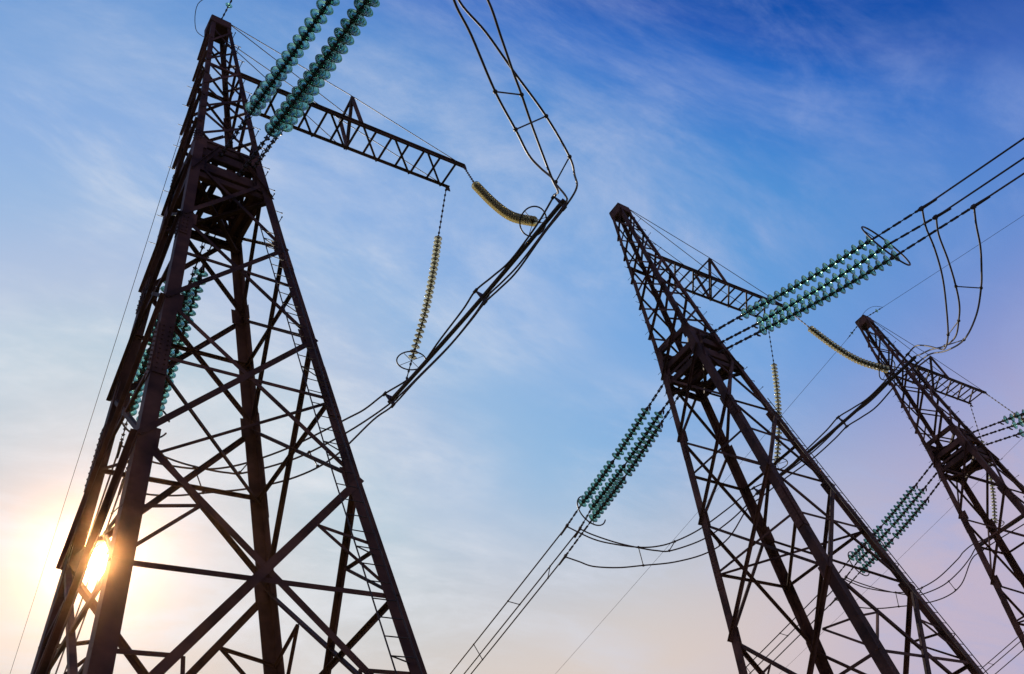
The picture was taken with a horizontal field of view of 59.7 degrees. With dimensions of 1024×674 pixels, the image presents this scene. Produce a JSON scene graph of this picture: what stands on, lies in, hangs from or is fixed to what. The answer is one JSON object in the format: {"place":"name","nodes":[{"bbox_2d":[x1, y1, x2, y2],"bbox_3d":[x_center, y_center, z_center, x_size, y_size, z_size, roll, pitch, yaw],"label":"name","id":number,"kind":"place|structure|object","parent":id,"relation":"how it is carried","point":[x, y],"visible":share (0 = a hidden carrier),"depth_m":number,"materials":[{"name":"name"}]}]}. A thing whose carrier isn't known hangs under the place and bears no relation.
{"place":"outdoors","nodes":[
{"label":"outdoors","id":0,"kind":"place"},
{"bbox_2d":[0,0,1023,673],"label":"sky","id":1,"kind":"structure","parent":0,"point":[762,136],"materials":[{"name":"blue"}]},
{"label":"tension insulator string","id":2,"kind":"object","parent":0,"visible":0},
{"bbox_2d":[981,631,1023,668],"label":"conductor cable","id":3,"kind":"object","parent":2,"relation":"hanging from","point":[1000,651],"visible":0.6,"depth_m":67.21,"materials":[{"name":"black metal"}]},
{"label":"tension insulator string","id":4,"kind":"object","parent":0,"visible":0},
{"bbox_2d":[984,642,1019,672],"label":"conductor cable","id":5,"kind":"object","parent":4,"relation":"hanging from","point":[1003,656],"visible":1,"depth_m":67.62,"materials":[{"name":"black metal"}]},
{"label":"tension insulator string","id":6,"kind":"object","parent":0,"visible":0},
{"bbox_2d":[995,650,1022,673],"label":"conductor cable","id":7,"kind":"object","parent":6,"relation":"hanging from","point":[1008,662],"visible":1,"depth_m":66.86,"materials":[{"name":"black metal"}]},
{"label":"ground","id":8,"kind":"structure","parent":0,"visible":0},
{"bbox_2d":[30,14,466,673],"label":"lattice pylon","id":9,"kind":"object","parent":8,"relation":"on","point":[232,212],"visible":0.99,"depth_m":19.82,"materials":[{"name":"metal"}]},
{"bbox_2d":[10,104,189,672],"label":"earth wire","id":10,"kind":"object","parent":9,"relation":"attached to","point":[99,392],"visible":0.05,"depth_m":38.31,"materials":[{"name":"black metal"}]},
{"bbox_2d":[116,211,193,458],"bbox_3d":[-11.608,0.064,28.721,0.467,2.248,9.679,13,-51,-28],"label":"tension insulator string","id":11,"kind":"object","parent":9,"relation":"attached to","point":[142,367],"visible":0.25,"depth_m":29.12,"materials":[{"name":"green glass"}]},
{"bbox_2d":[85,457,116,545],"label":"conductor cable","id":12,"kind":"object","parent":11,"relation":"hanging from","point":[109,477],"visible":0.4,"depth_m":31.61,"materials":[{"name":"black metal"}]},
{"bbox_2d":[118,224,210,494],"bbox_3d":[-11.337,1.053,28.727,0.468,2.233,10.650,13,-51,-29],"label":"tension insulator string","id":13,"kind":"object","parent":9,"relation":"attached to","point":[187,300],"visible":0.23,"depth_m":27.47,"materials":[{"name":"green glass"}]},
{"bbox_2d":[55,495,118,673],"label":"conductor cable","id":14,"kind":"object","parent":13,"relation":"hanging from","point":[115,503],"visible":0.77,"depth_m":32.66,"materials":[{"name":"metal"}]},
{"bbox_2d":[121,402,169,437],"bbox_3d":[-12.355,2.797,30.032,1.649,1.663,0.064,18,-54,-32],"label":"shielding ring","id":15,"kind":"object","parent":13,"relation":"attached to","point":[128,430],"visible":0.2,"depth_m":29.91,"materials":[{"name":"grey metal"}]},
{"bbox_2d":[159,212,223,416],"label":"tension insulator string","id":16,"kind":"object","parent":9,"relation":"attached to","point":[201,272],"visible":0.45,"depth_m":28.80,"materials":[{"name":"green glass"}]},
{"bbox_2d":[63,551,108,673],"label":"conductor cable","id":17,"kind":"object","parent":16,"relation":"hanging from","point":[87,611],"visible":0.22,"depth_m":34.06,"materials":[{"name":"metal"}]},
{"bbox_2d":[195,0,231,36],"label":"earth wire","id":18,"kind":"object","parent":9,"relation":"attached to","point":[228,5],"visible":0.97,"depth_m":32.80,"materials":[{"name":"black metal"}]},
{"bbox_2d":[219,0,339,156],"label":"tension insulator string","id":19,"kind":"object","parent":9,"relation":"attached to","point":[271,84],"visible":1,"depth_m":22.95,"materials":[{"name":"green glass"}]},
{"bbox_2d":[236,0,377,176],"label":"tension insulator string","id":20,"kind":"object","parent":9,"relation":"attached to","point":[280,119],"visible":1,"depth_m":22.32,"materials":[{"name":"green glass"}]},
{"bbox_2d":[252,0,379,168],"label":"tension insulator string","id":21,"kind":"object","parent":9,"relation":"attached to","point":[294,121],"visible":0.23,"depth_m":23.83,"materials":[{"name":"green glass"}]},
{"bbox_2d":[396,189,446,378],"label":"suspension insulator string","id":22,"kind":"object","parent":9,"relation":"hanging from","point":[430,287],"visible":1,"depth_m":33.16,"materials":[{"name":"yellow glass"}]},
{"bbox_2d":[382,193,566,407],"bbox_3d":[-1.376,-0.988,30.545,0.630,1.500,9.834,25,-58,-36],"label":"jumper bar","id":23,"kind":"object","parent":22,"relation":"hanging from","point":[484,296],"visible":0.99,"depth_m":30.24,"materials":[{"name":"black metal"}]},
{"bbox_2d":[121,0,558,469],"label":"jumper cable","id":24,"kind":"object","parent":23,"relation":"hanging from","point":[542,154],"visible":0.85,"depth_m":29.45,"materials":[{"name":"black metal"}]},
{"bbox_2d":[493,90,523,96],"bbox_3d":[-0.088,-6.287,22.987,1.023,0.557,0.127,13,-51,-29],"label":"spacer bar","id":25,"kind":"object","parent":24,"relation":"attached to","point":[519,94],"visible":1,"depth_m":22.96,"materials":[{"name":"black metal"}]},
{"bbox_2d":[146,0,577,496],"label":"jumper cable","id":26,"kind":"object","parent":23,"relation":"hanging from","point":[544,232],"visible":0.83,"depth_m":29.16,"materials":[{"name":"black metal"}]},
{"bbox_2d":[192,465,204,493],"bbox_3d":[-10.478,4.777,29.814,0.129,0.689,0.853,-16,-43,-2],"label":"spacer bar","id":27,"kind":"object","parent":26,"relation":"attached to","point":[194,468],"visible":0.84,"depth_m":29.79,"materials":[{"name":"grey metal"}]},
{"bbox_2d":[555,155,571,183],"bbox_3d":[1.471,-4.872,25.933,0.124,0.347,1.162,4,-47,-21],"label":"spacer bar","id":28,"kind":"object","parent":26,"relation":"attached to","point":[569,157],"visible":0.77,"depth_m":25.87,"materials":[{"name":"black metal"}]},
{"bbox_2d":[165,0,567,474],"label":"jumper cable","id":29,"kind":"object","parent":23,"relation":"hanging from","point":[513,126],"visible":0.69,"depth_m":29.32,"materials":[{"name":"black metal"}]},
{"bbox_2d":[513,114,547,131],"bbox_3d":[0.510,-5.715,23.770,1.197,0.967,0.130,0,-46,-18],"label":"spacer bar","id":30,"kind":"object","parent":29,"relation":"attached to","point":[516,128],"visible":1,"depth_m":23.68,"materials":[{"name":"black metal"}]},
{"bbox_2d":[464,168,546,236],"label":"suspension insulator string","id":31,"kind":"object","parent":9,"relation":"hanging from","point":[488,198],"visible":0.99,"depth_m":31.12,"materials":[{"name":"yellow glass"}]},
{"bbox_2d":[609,203,987,673],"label":"lattice pylon","id":32,"kind":"object","parent":8,"relation":"on","point":[700,363],"visible":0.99,"depth_m":32.71,"materials":[{"name":"metal"}]},
{"bbox_2d":[560,382,663,535],"bbox_3d":[4.601,5.276,39.788,0.471,2.182,9.601,15,-52,-30],"label":"tension insulator string","id":33,"kind":"object","parent":32,"relation":"attached to","point":[592,489],"visible":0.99,"depth_m":39.71,"materials":[{"name":"green glass"}]},
{"bbox_2d":[450,533,560,673],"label":"conductor cable","id":34,"kind":"object","parent":33,"relation":"hanging from","point":[506,603],"visible":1,"depth_m":43.47,"materials":[{"name":"black metal"}]},
{"bbox_2d":[558,388,682,564],"bbox_3d":[4.776,6.294,39.676,0.512,2.332,10.611,16,-53,-31],"label":"tension insulator string","id":35,"kind":"object","parent":32,"relation":"attached to","point":[599,510],"visible":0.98,"depth_m":39.34,"materials":[{"name":"green glass"}]},
{"bbox_2d":[470,565,558,673],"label":"conductor cable","id":36,"kind":"object","parent":35,"relation":"hanging from","point":[515,619],"visible":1,"depth_m":43.16,"materials":[{"name":"black metal"}]},
{"bbox_2d":[577,496,605,525],"bbox_3d":[3.642,7.970,40.945,1.649,1.663,0.064,18,-54,-32],"label":"shielding ring","id":37,"kind":"object","parent":35,"relation":"hanging from","point":[585,518],"visible":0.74,"depth_m":40.40,"materials":[{"name":"grey metal"}]},
{"bbox_2d":[574,387,679,537],"bbox_3d":[5.113,5.432,40.075,0.611,2.235,9.531,18,-54,-32],"label":"tension insulator string","id":38,"kind":"object","parent":32,"relation":"attached to","point":[600,496],"visible":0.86,"depth_m":39.97,"materials":[{"name":"green glass"}]},
{"bbox_2d":[464,532,576,673],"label":"conductor cable","id":39,"kind":"object","parent":38,"relation":"hanging from","point":[521,602],"visible":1,"depth_m":43.68,"materials":[{"name":"black metal"}]},
{"bbox_2d":[768,331,787,468],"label":"suspension insulator string","id":40,"kind":"object","parent":32,"relation":"hanging from","point":[777,398],"visible":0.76,"depth_m":44.77,"materials":[{"name":"yellow glass"}]},
{"bbox_2d":[752,352,918,494],"bbox_3d":[15.030,4.321,41.730,0.630,1.500,9.834,25,-58,-36],"label":"jumper bar","id":41,"kind":"object","parent":40,"relation":"hanging from","point":[859,407],"visible":0.85,"depth_m":41.23,"materials":[{"name":"black metal"}]},
{"bbox_2d":[568,210,948,547],"bbox_3d":[12.020,3.314,38.590,9.444,3.150,20.620,18,-54,-32],"label":"jumper cable","id":42,"kind":"object","parent":41,"relation":"hanging from","point":[937,257],"visible":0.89,"depth_m":40.66,"materials":[{"name":"black metal"}]},
{"bbox_2d":[581,219,960,551],"bbox_3d":[12.596,3.623,38.699,9.251,3.524,20.579,18,-54,-32],"label":"jumper cable","id":43,"kind":"object","parent":41,"relation":"hanging from","point":[953,277],"visible":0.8,"depth_m":41.00,"materials":[{"name":"black metal"}]},
{"bbox_2d":[954,285,982,289],"bbox_3d":[16.217,-1.770,31.673,0.718,0.748,0.126,-38,-47,20],"label":"spacer bar","id":44,"kind":"object","parent":43,"relation":"attached to","point":[956,286],"visible":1,"depth_m":31.72,"materials":[{"name":"black metal"}]},
{"bbox_2d":[566,209,982,567],"bbox_3d":[12.485,3.856,38.234,9.313,3.469,22.807,18,-54,-32],"label":"jumper cable","id":45,"kind":"object","parent":41,"relation":"hanging from","point":[981,282],"visible":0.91,"depth_m":40.37,"materials":[{"name":"black metal"}]},
{"bbox_2d":[702,199,936,338],"bbox_3d":[11.146,-2.321,33.678,0.470,2.947,10.212,20,-55,-33],"label":"tension insulator string","id":46,"kind":"object","parent":32,"relation":"attached to","point":[771,299],"visible":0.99,"depth_m":33.51,"materials":[{"name":"green glass"}]},
{"bbox_2d":[933,137,1023,199],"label":"conductor cable","id":47,"kind":"object","parent":46,"relation":"hanging from","point":[981,167],"visible":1,"depth_m":29.18,"materials":[{"name":"black metal"}]},
{"bbox_2d":[719,208,950,343],"bbox_3d":[11.862,-2.051,34.080,0.500,3.150,10.244,18,-54,-32],"label":"tension insulator string","id":48,"kind":"object","parent":32,"relation":"attached to","point":[820,287],"visible":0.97,"depth_m":33.77,"materials":[{"name":"green glass"}]},
{"bbox_2d":[945,157,1023,209],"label":"conductor cable","id":49,"kind":"object","parent":48,"relation":"hanging from","point":[990,180],"visible":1,"depth_m":29.62,"materials":[{"name":"black metal"}]},
{"bbox_2d":[795,316,896,379],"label":"suspension insulator string","id":50,"kind":"object","parent":32,"relation":"hanging from","point":[823,338],"visible":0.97,"depth_m":42.61,"materials":[{"name":"yellow glass"}]},
{"bbox_2d":[718,196,990,353],"bbox_3d":[12.061,-1.957,33.017,0.470,3.301,11.362,19,-54,-33],"label":"tension insulator string","id":51,"kind":"object","parent":32,"relation":"attached to","point":[812,304],"visible":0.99,"depth_m":32.92,"materials":[{"name":"green glass"}]},
{"bbox_2d":[861,226,910,265],"bbox_3d":[13.371,-3.265,31.881,2.184,2.175,0.254,18,-54,-32],"label":"shielding ring","id":52,"kind":"object","parent":51,"relation":"attached to","point":[882,248],"visible":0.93,"depth_m":31.47,"materials":[{"name":"black metal"}]},
{"bbox_2d":[989,173,1023,196],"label":"conductor cable","id":53,"kind":"object","parent":51,"relation":"hanging from","point":[1007,184],"visible":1,"depth_m":28.73,"materials":[{"name":"black metal"}]},
{"bbox_2d":[855,314,1023,647],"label":"lattice pylon","id":54,"kind":"object","parent":8,"relation":"on","point":[980,458],"visible":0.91,"depth_m":48.13,"materials":[{"name":"metal"}]},
{"bbox_2d":[556,326,856,672],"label":"earth wire","id":55,"kind":"object","parent":54,"relation":"attached to","point":[716,490],"visible":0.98,"depth_m":62.17,"materials":[{"name":"black metal"}]},
{"bbox_2d":[839,463,932,572],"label":"tension insulator string","id":56,"kind":"object","parent":54,"relation":"attached to","point":[876,531],"visible":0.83,"depth_m":50.58,"materials":[{"name":"green glass"}]},
{"bbox_2d":[746,595,816,666],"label":"conductor cable","id":57,"kind":"object","parent":56,"relation":"hanging from","point":[781,631],"visible":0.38,"depth_m":54.72,"materials":[{"name":"black metal"}]},
{"bbox_2d":[829,473,947,605],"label":"tension insulator string","id":58,"kind":"object","parent":54,"relation":"attached to","point":[890,541],"visible":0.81,"depth_m":50.24,"materials":[{"name":"green glass"}]},
{"bbox_2d":[763,604,829,670],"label":"conductor cable","id":59,"kind":"object","parent":58,"relation":"hanging from","point":[794,640],"visible":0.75,"depth_m":54.22,"materials":[{"name":"black metal"}]},
{"bbox_2d":[844,463,944,578],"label":"tension insulator string","id":60,"kind":"object","parent":54,"relation":"attached to","point":[882,536],"visible":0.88,"depth_m":50.87,"materials":[{"name":"green glass"}]},
{"bbox_2d":[749,591,832,673],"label":"conductor cable","id":61,"kind":"object","parent":60,"relation":"hanging from","point":[786,636],"visible":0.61,"depth_m":55.09,"materials":[{"name":"black metal"}]},
{"bbox_2d":[847,551,869,575],"bbox_3d":[20.266,13.253,52.136,1.649,1.663,0.064,18,-54,-32],"label":"shielding ring","id":62,"kind":"object","parent":60,"relation":"hanging from","point":[852,564],"visible":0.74,"depth_m":51.75,"materials":[{"name":"grey metal"}]},
{"bbox_2d":[858,215,1023,330],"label":"earth wire","id":63,"kind":"object","parent":54,"relation":"attached to","point":[876,310],"visible":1,"depth_m":53.79,"materials":[{"name":"black metal"}]},
{"bbox_2d":[970,405,1004,527],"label":"suspension insulator string","id":64,"kind":"object","parent":54,"relation":"hanging from","point":[994,505],"visible":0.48,"depth_m":55.05,"materials":[{"name":"glass"}]},
{"bbox_2d":[980,516,1023,550],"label":"jumper bar","id":65,"kind":"object","parent":64,"relation":"hanging from","point":[1006,527],"visible":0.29,"depth_m":53.88,"materials":[{"name":"black metal"}]},
{"bbox_2d":[843,520,1015,592],"bbox_3d":[28.645,8.597,49.781,9.444,3.150,20.620,18,-54,-32],"label":"jumper cable","id":66,"kind":"object","parent":65,"relation":"hanging from","point":[928,583],"visible":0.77,"depth_m":52.72,"materials":[{"name":"black metal"}]},
{"bbox_2d":[837,524,1023,608],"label":"jumper cable","id":67,"kind":"object","parent":65,"relation":"hanging from","point":[960,584],"visible":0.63,"depth_m":53.03,"materials":[{"name":"black metal"}]},
{"bbox_2d":[847,518,1022,594],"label":"jumper cable","id":68,"kind":"object","parent":65,"relation":"hanging from","point":[933,589],"visible":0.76,"depth_m":52.76,"materials":[{"name":"black metal"}]},
{"bbox_2d":[966,409,1023,435],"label":"tension insulator string","id":69,"kind":"object","parent":54,"relation":"attached to","point":[1011,417],"visible":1,"depth_m":46.69,"materials":[{"name":"green glass"}]},
{"bbox_2d":[975,419,1023,437],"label":"tension insulator string","id":70,"kind":"object","parent":54,"relation":"attached to","point":[1020,423],"visible":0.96,"depth_m":47.38,"materials":[{"name":"green glass"}]},
{"bbox_2d":[978,429,1023,447],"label":"tension insulator string","id":71,"kind":"object","parent":54,"relation":"attached to","point":[1021,432],"visible":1,"depth_m":46.86,"materials":[{"name":"green glass"}]},
{"bbox_2d":[987,394,1023,420],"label":"suspension insulator string","id":72,"kind":"object","parent":54,"relation":"hanging from","point":[1022,418],"visible":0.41,"depth_m":56.51,"materials":[{"name":"glass"}]},
{"bbox_3d":[48.060,18.973,58.043,14.344,36.460,8.589,18,-54,-32],"label":"lattice pylon","id":73,"kind":"object","parent":8,"relation":"on","visible":0},
{"bbox_2d":[779,467,992,673],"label":"earth wire","id":74,"kind":"object","parent":73,"relation":"attached to","point":[898,559],"visible":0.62,"depth_m":75.52,"materials":[{"name":"black metal"}]}
]}

